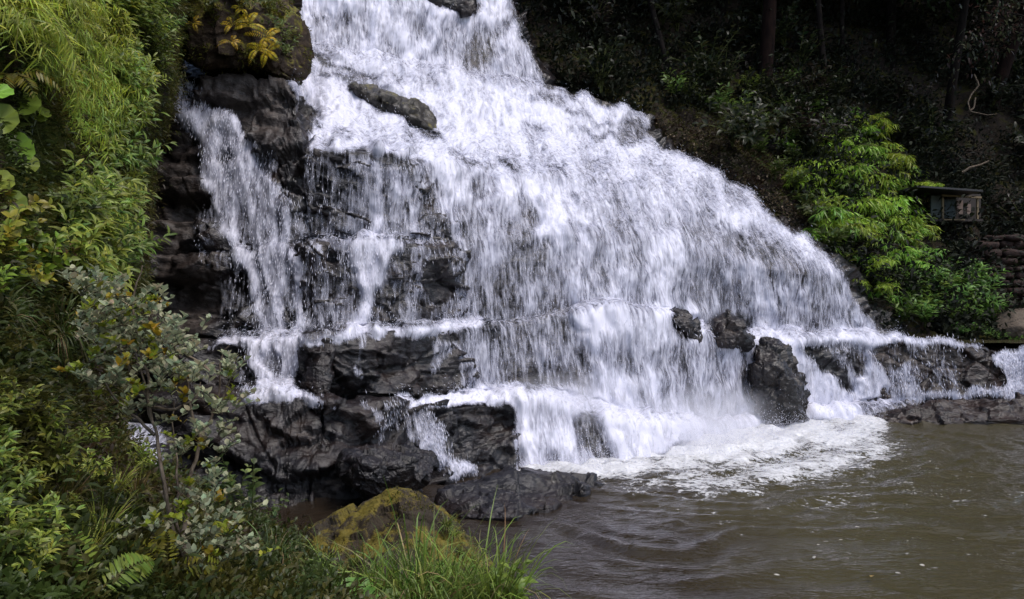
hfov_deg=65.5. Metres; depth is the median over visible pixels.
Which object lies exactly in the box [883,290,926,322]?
bush
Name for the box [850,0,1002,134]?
tree
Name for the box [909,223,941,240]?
bamboo
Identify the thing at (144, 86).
herb
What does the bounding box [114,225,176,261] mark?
herb
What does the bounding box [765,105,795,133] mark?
bush
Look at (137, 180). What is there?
herb
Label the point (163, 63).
herb
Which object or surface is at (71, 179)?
herb
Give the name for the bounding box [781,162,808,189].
bush
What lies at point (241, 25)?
fern
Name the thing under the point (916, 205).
bamboo
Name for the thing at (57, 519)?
herb
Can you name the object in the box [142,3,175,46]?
herb
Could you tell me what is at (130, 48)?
cane grass
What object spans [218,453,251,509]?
sapling
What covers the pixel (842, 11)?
tree
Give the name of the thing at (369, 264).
waterfall
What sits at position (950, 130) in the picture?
bush
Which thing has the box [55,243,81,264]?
herb
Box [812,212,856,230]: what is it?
bamboo
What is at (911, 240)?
bamboo
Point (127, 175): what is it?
herb
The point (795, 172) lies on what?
bamboo
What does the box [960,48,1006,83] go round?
bush
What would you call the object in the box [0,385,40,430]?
herb
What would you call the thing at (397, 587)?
grass tussock
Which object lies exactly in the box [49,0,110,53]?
cane grass
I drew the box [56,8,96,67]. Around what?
cane grass
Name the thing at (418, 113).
boulder
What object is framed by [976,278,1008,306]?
bush
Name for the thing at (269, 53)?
fern
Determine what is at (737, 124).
bush
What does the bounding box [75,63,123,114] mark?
cane grass
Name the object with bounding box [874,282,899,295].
bamboo
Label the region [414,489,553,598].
grass tussock
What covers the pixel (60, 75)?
cane grass
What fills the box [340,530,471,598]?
grass tussock
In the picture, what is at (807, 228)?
bamboo
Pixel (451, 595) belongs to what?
grass tussock
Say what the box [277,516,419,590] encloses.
grass tussock
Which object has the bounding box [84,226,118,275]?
herb
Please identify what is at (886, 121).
bamboo
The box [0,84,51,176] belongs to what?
round leaf plant
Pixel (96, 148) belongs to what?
cane grass
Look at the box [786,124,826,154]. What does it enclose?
bush
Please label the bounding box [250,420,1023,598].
water
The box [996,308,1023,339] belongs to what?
boulder
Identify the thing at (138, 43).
herb
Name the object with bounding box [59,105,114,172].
cane grass
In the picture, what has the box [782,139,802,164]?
bush
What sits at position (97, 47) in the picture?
cane grass
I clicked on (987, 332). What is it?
bush
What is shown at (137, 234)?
herb
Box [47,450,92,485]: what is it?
herb
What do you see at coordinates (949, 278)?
bush
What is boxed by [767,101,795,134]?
bush
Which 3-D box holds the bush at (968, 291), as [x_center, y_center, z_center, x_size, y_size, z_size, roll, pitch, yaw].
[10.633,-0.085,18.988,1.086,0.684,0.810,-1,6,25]
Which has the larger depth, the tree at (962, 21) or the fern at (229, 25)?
the tree at (962, 21)
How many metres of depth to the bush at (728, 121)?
20.40 m
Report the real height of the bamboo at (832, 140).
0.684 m
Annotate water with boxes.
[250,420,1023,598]
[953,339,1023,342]
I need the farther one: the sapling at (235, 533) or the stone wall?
the stone wall
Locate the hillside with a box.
[521,0,1023,349]
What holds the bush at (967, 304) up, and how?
on the hillside
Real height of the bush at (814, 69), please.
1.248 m
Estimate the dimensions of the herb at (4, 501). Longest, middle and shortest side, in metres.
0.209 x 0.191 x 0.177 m
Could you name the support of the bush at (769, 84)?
on the hillside
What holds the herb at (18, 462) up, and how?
on the hill
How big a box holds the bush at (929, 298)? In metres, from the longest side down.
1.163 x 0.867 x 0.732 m
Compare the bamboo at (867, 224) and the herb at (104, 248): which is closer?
the herb at (104, 248)
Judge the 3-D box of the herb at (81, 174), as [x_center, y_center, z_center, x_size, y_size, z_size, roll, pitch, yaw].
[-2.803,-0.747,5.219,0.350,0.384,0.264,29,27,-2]
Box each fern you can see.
[0,58,62,97]
[57,529,154,598]
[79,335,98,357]
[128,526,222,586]
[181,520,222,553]
[186,15,203,30]
[217,35,241,49]
[220,17,246,32]
[231,0,247,14]
[235,12,270,36]
[244,28,279,53]
[247,42,281,66]
[248,42,271,63]
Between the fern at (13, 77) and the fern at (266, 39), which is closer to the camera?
the fern at (13, 77)
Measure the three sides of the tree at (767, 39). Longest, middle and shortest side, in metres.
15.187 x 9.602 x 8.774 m
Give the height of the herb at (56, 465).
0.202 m
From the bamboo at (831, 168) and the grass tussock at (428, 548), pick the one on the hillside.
the bamboo at (831, 168)
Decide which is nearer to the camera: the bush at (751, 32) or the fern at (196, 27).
the fern at (196, 27)
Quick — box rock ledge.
[850,340,1023,405]
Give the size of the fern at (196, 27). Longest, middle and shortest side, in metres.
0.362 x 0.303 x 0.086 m
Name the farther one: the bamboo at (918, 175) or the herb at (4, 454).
the bamboo at (918, 175)
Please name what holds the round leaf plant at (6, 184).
on the hill
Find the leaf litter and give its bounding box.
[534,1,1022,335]
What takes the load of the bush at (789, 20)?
on the hillside
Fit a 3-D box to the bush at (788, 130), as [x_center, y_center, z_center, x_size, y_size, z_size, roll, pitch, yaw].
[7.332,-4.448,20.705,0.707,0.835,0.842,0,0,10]
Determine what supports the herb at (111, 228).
on the hill
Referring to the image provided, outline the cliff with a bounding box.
[124,0,916,507]
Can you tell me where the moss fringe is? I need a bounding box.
[544,3,876,301]
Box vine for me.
[967,74,979,110]
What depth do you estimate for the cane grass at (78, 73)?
5.48 m
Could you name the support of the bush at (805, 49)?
on the hillside
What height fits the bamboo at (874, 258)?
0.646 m
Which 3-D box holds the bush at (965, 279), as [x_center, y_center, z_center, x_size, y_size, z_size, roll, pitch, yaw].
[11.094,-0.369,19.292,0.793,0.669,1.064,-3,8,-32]
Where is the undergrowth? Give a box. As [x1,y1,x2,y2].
[514,0,1023,346]
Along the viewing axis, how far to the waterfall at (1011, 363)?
15.77 m
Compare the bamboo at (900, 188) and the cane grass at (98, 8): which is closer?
the cane grass at (98, 8)
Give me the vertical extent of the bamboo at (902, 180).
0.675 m
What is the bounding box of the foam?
[518,414,1021,521]
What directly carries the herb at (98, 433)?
on the hill
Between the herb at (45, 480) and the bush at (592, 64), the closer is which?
the herb at (45, 480)
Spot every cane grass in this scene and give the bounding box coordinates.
[0,0,84,54]
[0,1,95,88]
[22,44,89,124]
[24,62,123,114]
[28,0,79,40]
[31,19,95,72]
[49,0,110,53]
[54,30,103,109]
[55,89,119,144]
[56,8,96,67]
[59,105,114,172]
[64,18,119,86]
[65,0,108,26]
[69,54,125,129]
[72,12,113,57]
[72,87,125,143]
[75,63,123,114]
[77,76,136,147]
[82,132,137,178]
[84,36,134,97]
[84,43,147,132]
[86,1,131,42]
[90,11,139,71]
[98,5,136,39]
[100,29,155,88]
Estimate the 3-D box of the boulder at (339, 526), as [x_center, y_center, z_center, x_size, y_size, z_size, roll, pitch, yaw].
[-0.694,2.200,5.464,1.704,1.815,1.808,0,0,0]
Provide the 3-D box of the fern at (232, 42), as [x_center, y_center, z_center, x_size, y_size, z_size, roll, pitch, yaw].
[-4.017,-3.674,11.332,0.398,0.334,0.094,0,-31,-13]
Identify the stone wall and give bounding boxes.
[970,234,1023,307]
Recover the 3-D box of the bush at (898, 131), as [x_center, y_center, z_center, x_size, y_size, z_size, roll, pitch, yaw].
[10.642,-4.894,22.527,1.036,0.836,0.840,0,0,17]
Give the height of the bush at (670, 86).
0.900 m
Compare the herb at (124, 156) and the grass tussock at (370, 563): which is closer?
the grass tussock at (370, 563)
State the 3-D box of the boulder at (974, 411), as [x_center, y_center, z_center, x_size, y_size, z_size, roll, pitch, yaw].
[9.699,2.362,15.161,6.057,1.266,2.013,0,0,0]
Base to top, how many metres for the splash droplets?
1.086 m
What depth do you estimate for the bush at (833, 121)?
21.19 m
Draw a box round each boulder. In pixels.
[182,0,314,92]
[297,333,336,394]
[304,485,493,596]
[335,440,439,500]
[347,81,441,135]
[428,0,477,17]
[434,465,603,520]
[670,306,702,342]
[706,309,755,352]
[746,337,810,426]
[873,392,1023,424]
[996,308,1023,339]
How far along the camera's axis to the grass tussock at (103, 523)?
3.12 m
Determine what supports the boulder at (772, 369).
in the water at (663, 541)
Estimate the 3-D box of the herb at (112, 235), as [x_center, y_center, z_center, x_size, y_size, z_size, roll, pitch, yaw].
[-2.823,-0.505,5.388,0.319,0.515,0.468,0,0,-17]
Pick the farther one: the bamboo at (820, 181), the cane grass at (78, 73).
the bamboo at (820, 181)
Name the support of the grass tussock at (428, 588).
on the hill
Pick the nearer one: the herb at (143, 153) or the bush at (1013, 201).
the herb at (143, 153)
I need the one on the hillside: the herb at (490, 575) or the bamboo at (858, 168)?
the bamboo at (858, 168)
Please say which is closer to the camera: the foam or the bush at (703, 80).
the foam
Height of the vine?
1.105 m
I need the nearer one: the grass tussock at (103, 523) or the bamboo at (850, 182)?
the grass tussock at (103, 523)
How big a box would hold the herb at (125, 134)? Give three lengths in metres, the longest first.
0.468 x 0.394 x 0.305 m
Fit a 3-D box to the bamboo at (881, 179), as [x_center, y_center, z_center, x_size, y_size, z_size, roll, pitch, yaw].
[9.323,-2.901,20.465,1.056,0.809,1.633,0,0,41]
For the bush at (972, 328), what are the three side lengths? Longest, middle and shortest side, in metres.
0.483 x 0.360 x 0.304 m
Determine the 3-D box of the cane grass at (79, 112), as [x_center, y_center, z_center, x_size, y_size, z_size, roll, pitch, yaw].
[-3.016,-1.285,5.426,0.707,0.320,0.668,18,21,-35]
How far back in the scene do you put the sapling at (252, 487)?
3.33 m
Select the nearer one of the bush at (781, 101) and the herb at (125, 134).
the herb at (125, 134)
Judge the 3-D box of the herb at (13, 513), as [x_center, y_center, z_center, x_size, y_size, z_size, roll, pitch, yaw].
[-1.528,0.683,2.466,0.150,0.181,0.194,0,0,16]
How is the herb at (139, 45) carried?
on the hill
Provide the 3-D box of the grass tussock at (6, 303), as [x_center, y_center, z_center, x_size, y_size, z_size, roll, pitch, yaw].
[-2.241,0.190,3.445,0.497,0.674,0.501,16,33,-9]
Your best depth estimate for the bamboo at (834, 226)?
18.23 m
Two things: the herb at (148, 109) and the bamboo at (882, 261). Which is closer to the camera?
the herb at (148, 109)
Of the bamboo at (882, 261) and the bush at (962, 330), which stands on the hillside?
the bamboo at (882, 261)
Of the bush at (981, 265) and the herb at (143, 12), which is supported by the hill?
the herb at (143, 12)
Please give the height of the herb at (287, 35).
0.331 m
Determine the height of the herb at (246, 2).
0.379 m
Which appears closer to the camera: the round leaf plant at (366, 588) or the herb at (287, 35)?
the round leaf plant at (366, 588)
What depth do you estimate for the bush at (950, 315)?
18.14 m
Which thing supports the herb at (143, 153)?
on the hill
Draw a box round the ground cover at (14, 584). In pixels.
[0,0,385,598]
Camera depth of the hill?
4.52 m
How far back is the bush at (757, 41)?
23.59 m
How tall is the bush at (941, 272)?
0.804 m
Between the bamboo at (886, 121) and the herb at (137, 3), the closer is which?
the herb at (137, 3)
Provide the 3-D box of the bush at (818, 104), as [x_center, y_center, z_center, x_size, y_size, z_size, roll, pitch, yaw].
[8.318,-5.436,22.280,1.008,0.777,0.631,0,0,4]
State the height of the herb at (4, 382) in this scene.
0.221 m
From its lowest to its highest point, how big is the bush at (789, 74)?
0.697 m
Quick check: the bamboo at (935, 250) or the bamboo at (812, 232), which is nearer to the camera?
the bamboo at (812, 232)
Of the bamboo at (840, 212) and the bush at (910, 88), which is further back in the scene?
the bush at (910, 88)
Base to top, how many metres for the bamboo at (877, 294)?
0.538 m
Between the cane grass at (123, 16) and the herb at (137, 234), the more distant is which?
the cane grass at (123, 16)
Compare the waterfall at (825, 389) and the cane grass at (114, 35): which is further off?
the waterfall at (825, 389)
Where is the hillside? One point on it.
(965, 91)
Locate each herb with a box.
[0,205,28,260]
[0,264,17,291]
[0,374,35,411]
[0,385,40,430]
[0,390,22,419]
[0,403,21,451]
[0,435,39,481]
[0,441,43,500]
[0,442,25,465]
[0,489,53,540]
[0,493,14,513]
[0,507,42,566]
[3,189,55,218]
[5,527,63,579]
[6,208,49,245]
[6,238,31,280]
[9,490,85,550]
[16,384,72,429]
[22,218,48,257]
[22,245,56,287]
[24,463,54,500]
[26,425,96,473]
[29,230,80,273]
[29,401,67,442]
[46,187,91,248]
[47,169,130,225]
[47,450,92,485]
[48,202,125,280]
[49,488,81,515]
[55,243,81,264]
[57,149,121,205]
[58,177,142,231]
[62,157,108,195]
[63,247,143,310]
[64,216,114,255]
[77,144,113,196]
[77,419,110,449]
[77,447,113,481]
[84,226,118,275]
[87,141,122,185]
[90,229,111,253]
[90,246,136,290]
[91,108,123,159]
[92,0,139,32]
[92,208,137,244]
[94,177,149,224]
[94,209,119,249]
[95,222,134,265]
[96,160,147,204]
[100,0,130,7]
[103,14,137,46]
[104,137,138,168]
[104,207,149,245]
[106,38,139,79]
[108,95,150,132]
[108,98,134,146]
[109,45,157,100]
[109,94,155,136]
[111,165,144,198]
[111,175,157,218]
[113,2,159,34]
[113,235,147,272]
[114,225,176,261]
[115,34,150,57]
[115,81,159,115]
[115,113,177,170]
[117,0,152,15]
[117,58,151,83]
[117,214,148,245]
[119,143,147,176]
[120,169,149,188]
[120,200,148,231]
[122,120,140,148]
[123,0,148,13]
[123,131,139,171]
[124,30,150,70]
[124,31,149,61]
[124,181,161,218]
[125,165,148,199]
[126,8,159,32]
[126,57,159,97]
[128,87,161,134]
[128,105,169,138]
[128,440,164,472]
[131,88,154,108]
[137,0,164,22]
[138,0,169,22]
[138,67,169,90]
[139,38,162,84]
[141,14,181,55]
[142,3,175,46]
[144,29,181,66]
[154,44,183,76]
[158,0,186,13]
[160,11,186,34]
[184,0,197,21]
[197,0,214,15]
[237,0,268,7]
[261,20,298,41]
[263,10,290,28]
[264,0,281,13]
[269,34,302,54]
[479,561,504,586]
[487,559,538,598]
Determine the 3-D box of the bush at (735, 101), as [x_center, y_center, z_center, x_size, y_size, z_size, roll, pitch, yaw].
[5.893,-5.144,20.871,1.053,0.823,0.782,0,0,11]
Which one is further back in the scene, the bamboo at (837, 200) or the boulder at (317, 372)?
the bamboo at (837, 200)
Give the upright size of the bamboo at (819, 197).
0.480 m
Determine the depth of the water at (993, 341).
16.93 m
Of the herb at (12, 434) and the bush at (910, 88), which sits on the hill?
the herb at (12, 434)
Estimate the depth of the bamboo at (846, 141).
20.67 m
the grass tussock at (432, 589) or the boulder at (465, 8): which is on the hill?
the grass tussock at (432, 589)
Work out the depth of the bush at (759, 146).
20.17 m
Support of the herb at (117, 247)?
on the hill
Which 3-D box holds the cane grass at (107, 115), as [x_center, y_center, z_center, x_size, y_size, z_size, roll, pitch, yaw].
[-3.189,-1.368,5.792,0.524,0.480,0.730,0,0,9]
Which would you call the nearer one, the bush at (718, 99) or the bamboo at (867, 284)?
the bamboo at (867, 284)
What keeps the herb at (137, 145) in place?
on the hill
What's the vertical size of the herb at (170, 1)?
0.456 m
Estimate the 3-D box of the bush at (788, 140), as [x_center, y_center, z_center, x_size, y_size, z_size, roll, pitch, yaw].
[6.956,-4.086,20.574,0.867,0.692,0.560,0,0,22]
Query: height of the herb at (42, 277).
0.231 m
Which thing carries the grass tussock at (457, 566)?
on the hill
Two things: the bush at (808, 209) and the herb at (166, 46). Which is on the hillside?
the bush at (808, 209)
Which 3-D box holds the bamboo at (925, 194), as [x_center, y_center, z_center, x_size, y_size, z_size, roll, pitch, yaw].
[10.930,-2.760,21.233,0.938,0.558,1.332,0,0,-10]
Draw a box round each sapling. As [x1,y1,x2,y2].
[202,461,230,512]
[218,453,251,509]
[218,501,244,554]
[225,458,264,520]
[261,493,288,529]
[294,552,322,590]
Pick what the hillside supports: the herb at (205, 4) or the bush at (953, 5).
the bush at (953, 5)
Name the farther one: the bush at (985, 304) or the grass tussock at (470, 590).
the bush at (985, 304)
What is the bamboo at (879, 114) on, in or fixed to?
on the hillside
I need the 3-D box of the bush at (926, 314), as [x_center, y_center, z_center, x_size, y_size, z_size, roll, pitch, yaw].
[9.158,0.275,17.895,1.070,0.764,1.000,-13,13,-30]
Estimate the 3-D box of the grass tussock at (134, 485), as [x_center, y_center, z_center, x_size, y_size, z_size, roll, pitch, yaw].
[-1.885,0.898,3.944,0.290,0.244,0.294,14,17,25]
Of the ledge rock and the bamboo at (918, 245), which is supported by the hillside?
the bamboo at (918, 245)
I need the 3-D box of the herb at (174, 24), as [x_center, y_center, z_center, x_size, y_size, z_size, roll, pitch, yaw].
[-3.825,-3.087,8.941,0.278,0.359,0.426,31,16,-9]
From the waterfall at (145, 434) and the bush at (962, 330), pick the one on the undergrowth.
the bush at (962, 330)
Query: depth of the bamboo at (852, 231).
18.00 m
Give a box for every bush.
[562,0,587,15]
[564,0,618,34]
[569,35,626,92]
[640,0,675,24]
[642,0,697,30]
[657,24,745,78]
[661,67,686,99]
[670,50,726,85]
[672,73,702,102]
[692,83,708,105]
[692,90,793,151]
[693,41,753,87]
[696,105,764,146]
[700,57,741,96]
[701,82,732,117]
[715,85,734,104]
[718,103,794,150]
[719,111,746,132]
[720,89,754,114]
[727,7,761,40]
[730,66,766,97]
[732,14,799,49]
[744,87,767,110]
[747,105,774,125]
[748,0,810,43]
[749,130,768,154]
[751,149,790,179]
[754,83,816,124]
[755,23,830,76]
[760,73,779,94]
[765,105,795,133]
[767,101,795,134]
[769,127,795,154]
[770,91,792,108]
[773,67,801,84]
[779,99,852,151]
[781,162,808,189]
[782,115,805,141]
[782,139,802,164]
[785,59,847,106]
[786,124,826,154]
[789,73,823,94]
[791,185,823,205]
[795,190,830,227]
[799,93,827,116]
[804,111,837,129]
[809,212,852,247]
[815,63,860,100]
[819,122,853,144]
[826,246,862,264]
[827,102,861,128]
[872,111,909,141]
[880,68,938,106]
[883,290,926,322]
[888,102,970,150]
[894,270,929,291]
[895,294,946,327]
[898,288,941,319]
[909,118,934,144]
[910,264,949,288]
[922,0,977,32]
[924,273,962,295]
[926,272,975,303]
[931,122,952,146]
[931,298,983,324]
[932,256,970,284]
[939,293,971,321]
[945,282,980,301]
[946,271,987,296]
[951,322,969,334]
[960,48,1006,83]
[963,294,1010,325]
[963,298,984,322]
[964,258,1009,283]
[964,322,977,332]
[966,269,1008,296]
[970,290,1013,312]
[975,70,1022,104]
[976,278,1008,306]
[980,322,994,336]
[983,193,1023,234]
[992,331,1009,339]
[996,43,1023,85]
[1011,186,1023,211]
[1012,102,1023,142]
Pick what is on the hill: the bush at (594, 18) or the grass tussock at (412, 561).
the grass tussock at (412, 561)
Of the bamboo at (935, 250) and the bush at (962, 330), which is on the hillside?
the bamboo at (935, 250)
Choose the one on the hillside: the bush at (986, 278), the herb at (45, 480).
the bush at (986, 278)
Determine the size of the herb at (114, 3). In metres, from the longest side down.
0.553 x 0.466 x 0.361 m
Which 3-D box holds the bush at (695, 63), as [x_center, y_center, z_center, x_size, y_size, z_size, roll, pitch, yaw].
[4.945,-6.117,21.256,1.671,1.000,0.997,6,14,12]
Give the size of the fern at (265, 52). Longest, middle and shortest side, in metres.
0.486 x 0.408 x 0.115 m
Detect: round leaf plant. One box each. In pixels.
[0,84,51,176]
[0,170,58,234]
[337,576,403,598]
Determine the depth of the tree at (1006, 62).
24.73 m
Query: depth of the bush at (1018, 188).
22.14 m
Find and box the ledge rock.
[128,422,172,466]
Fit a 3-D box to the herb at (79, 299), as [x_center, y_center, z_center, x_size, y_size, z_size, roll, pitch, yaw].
[-2.403,-0.131,4.589,0.440,0.396,0.371,0,0,-4]
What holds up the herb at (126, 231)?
on the hill
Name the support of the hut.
on the hillside
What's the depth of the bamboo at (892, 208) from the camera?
19.45 m
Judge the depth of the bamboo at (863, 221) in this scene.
18.47 m
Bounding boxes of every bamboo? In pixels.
[781,172,837,198]
[781,179,817,194]
[783,164,807,179]
[786,141,802,154]
[787,157,852,185]
[798,230,846,255]
[801,134,840,152]
[803,226,827,237]
[808,142,853,166]
[809,205,861,224]
[810,195,835,204]
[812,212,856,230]
[816,194,856,209]
[816,195,849,209]
[818,221,842,238]
[827,218,866,238]
[829,224,870,247]
[833,223,881,248]
[834,136,860,150]
[838,162,878,181]
[838,180,871,198]
[838,217,888,246]
[841,252,860,263]
[844,197,892,221]
[845,184,877,197]
[846,144,889,168]
[848,214,885,246]
[848,219,909,248]
[849,114,898,140]
[849,125,871,145]
[852,279,872,291]
[854,253,902,271]
[859,125,876,137]
[859,172,898,196]
[862,255,900,277]
[864,236,901,258]
[865,127,890,141]
[865,191,906,216]
[865,273,899,286]
[868,288,902,306]
[869,140,904,159]
[874,112,888,121]
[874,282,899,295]
[877,202,915,222]
[878,152,917,181]
[879,177,907,196]
[879,214,914,233]
[882,159,921,175]
[887,195,926,216]
[888,229,924,246]
[888,246,929,261]
[891,247,924,267]
[892,177,916,196]
[900,259,938,274]
[901,170,929,184]
[904,212,936,227]
[906,203,929,216]
[906,225,931,242]
[906,241,931,250]
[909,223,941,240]
[910,186,939,202]
[913,247,932,259]
[915,180,944,201]
[922,247,948,260]
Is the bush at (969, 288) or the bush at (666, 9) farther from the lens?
the bush at (666, 9)
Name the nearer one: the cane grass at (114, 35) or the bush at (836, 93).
the cane grass at (114, 35)
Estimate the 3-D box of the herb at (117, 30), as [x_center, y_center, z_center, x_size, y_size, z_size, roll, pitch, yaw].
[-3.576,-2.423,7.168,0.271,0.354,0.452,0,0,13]
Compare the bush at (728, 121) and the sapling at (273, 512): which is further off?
the bush at (728, 121)
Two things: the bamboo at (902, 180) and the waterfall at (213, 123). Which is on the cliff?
the waterfall at (213, 123)
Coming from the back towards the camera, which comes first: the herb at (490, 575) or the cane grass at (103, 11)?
the cane grass at (103, 11)
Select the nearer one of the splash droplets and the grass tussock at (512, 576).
the grass tussock at (512, 576)
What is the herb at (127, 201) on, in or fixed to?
on the hill
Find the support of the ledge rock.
on the hill
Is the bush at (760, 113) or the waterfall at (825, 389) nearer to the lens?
the waterfall at (825, 389)
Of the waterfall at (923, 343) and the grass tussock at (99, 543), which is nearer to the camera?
the grass tussock at (99, 543)
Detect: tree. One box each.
[599,0,608,41]
[647,0,671,74]
[757,0,776,82]
[816,0,828,78]
[839,0,844,57]
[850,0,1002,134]
[885,0,1023,91]
[986,4,1023,109]
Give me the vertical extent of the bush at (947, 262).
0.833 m
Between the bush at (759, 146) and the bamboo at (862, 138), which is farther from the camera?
the bamboo at (862, 138)
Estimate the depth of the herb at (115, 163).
5.83 m
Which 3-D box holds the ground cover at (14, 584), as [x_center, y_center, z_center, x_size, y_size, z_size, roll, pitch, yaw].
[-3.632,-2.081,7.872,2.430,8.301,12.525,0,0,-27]
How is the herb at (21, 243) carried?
on the hill
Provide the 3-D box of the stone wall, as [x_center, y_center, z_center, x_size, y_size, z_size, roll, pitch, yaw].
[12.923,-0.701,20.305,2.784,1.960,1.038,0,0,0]
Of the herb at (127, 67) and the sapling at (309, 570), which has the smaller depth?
the sapling at (309, 570)
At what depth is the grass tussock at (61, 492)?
3.06 m
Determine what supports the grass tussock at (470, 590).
on the hill
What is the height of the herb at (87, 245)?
0.437 m
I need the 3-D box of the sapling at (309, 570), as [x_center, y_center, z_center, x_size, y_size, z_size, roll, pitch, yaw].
[-0.865,1.155,3.388,0.128,0.177,0.115,0,0,10]
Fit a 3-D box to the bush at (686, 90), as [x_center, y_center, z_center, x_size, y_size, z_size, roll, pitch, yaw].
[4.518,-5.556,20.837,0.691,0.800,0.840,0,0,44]
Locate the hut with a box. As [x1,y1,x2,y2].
[893,185,982,223]
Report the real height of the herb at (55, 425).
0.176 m
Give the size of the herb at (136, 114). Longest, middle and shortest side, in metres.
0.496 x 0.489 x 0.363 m
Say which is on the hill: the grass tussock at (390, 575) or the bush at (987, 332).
the grass tussock at (390, 575)
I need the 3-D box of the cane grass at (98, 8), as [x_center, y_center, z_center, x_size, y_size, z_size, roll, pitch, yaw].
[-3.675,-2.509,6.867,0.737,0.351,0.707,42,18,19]
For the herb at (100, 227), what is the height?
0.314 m
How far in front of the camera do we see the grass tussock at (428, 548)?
5.00 m
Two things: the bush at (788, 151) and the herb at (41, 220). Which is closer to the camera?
the herb at (41, 220)
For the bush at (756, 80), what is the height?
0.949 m
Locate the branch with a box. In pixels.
[962,160,988,172]
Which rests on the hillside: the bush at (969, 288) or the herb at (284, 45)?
the bush at (969, 288)
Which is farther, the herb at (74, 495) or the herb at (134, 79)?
the herb at (134, 79)
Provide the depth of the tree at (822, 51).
23.45 m
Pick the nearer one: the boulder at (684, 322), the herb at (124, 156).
the herb at (124, 156)
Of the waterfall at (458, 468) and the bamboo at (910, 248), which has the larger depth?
the bamboo at (910, 248)
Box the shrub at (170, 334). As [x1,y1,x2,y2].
[51,263,280,571]
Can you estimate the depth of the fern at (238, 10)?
11.32 m
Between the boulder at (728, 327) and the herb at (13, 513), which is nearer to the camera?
the herb at (13, 513)
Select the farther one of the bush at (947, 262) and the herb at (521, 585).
the bush at (947, 262)
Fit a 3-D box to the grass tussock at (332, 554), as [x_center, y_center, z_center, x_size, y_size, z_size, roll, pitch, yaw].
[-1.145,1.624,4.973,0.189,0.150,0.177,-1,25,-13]
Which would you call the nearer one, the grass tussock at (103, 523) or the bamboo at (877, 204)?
the grass tussock at (103, 523)
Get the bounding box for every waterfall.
[126,422,164,463]
[173,77,323,407]
[291,0,895,469]
[302,152,480,396]
[361,392,517,480]
[761,308,915,420]
[889,332,986,404]
[983,345,1023,399]
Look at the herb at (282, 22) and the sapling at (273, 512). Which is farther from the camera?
the herb at (282, 22)
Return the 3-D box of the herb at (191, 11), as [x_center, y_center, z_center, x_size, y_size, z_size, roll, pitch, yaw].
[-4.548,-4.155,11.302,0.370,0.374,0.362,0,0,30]
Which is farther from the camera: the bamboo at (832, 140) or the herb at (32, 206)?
the bamboo at (832, 140)
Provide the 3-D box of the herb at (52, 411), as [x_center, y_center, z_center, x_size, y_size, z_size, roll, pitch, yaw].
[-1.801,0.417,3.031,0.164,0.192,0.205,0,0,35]
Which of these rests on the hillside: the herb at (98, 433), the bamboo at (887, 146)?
the bamboo at (887, 146)
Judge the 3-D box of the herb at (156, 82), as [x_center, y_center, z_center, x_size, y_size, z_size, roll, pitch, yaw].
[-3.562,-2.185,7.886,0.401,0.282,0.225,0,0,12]
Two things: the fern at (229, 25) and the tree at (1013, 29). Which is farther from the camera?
the tree at (1013, 29)
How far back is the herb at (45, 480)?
2.90 m
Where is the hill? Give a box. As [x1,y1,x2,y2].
[0,0,325,598]
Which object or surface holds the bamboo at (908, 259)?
on the hillside
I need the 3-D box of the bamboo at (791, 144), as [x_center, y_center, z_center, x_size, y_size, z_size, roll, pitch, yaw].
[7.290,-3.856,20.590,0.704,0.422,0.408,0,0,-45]
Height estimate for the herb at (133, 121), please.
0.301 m
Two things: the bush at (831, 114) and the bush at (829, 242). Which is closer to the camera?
the bush at (829, 242)
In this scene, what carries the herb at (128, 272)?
on the hill
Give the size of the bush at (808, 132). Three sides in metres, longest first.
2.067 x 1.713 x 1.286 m
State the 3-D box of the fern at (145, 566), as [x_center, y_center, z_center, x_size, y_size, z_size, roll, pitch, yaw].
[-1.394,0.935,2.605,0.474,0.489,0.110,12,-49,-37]
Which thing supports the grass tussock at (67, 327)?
on the hill
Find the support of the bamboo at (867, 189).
on the hillside
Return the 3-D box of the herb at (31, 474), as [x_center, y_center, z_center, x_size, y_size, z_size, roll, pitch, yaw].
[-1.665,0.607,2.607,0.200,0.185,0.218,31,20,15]
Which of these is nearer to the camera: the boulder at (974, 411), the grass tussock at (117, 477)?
the grass tussock at (117, 477)
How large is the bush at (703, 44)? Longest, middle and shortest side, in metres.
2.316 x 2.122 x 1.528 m
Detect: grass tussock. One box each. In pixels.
[0,281,53,350]
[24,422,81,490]
[37,288,116,421]
[38,442,101,511]
[70,486,144,544]
[74,516,120,564]
[98,454,158,503]
[105,453,142,494]
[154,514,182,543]
[244,520,325,574]
[263,523,422,593]
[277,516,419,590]
[292,526,475,598]
[308,479,473,598]
[323,541,340,563]
[326,518,427,598]
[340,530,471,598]
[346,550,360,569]
[349,513,501,598]
[355,512,492,598]
[356,506,540,598]
[382,524,508,598]
[404,543,531,598]
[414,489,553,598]
[420,533,440,555]
[421,504,573,598]
[423,526,556,598]
[438,510,463,537]
[448,528,463,542]
[453,543,467,554]
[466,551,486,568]
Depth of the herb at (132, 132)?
6.97 m
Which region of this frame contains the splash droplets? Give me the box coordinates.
[517,384,888,485]
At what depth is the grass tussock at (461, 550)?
5.21 m
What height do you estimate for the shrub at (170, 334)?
1.412 m

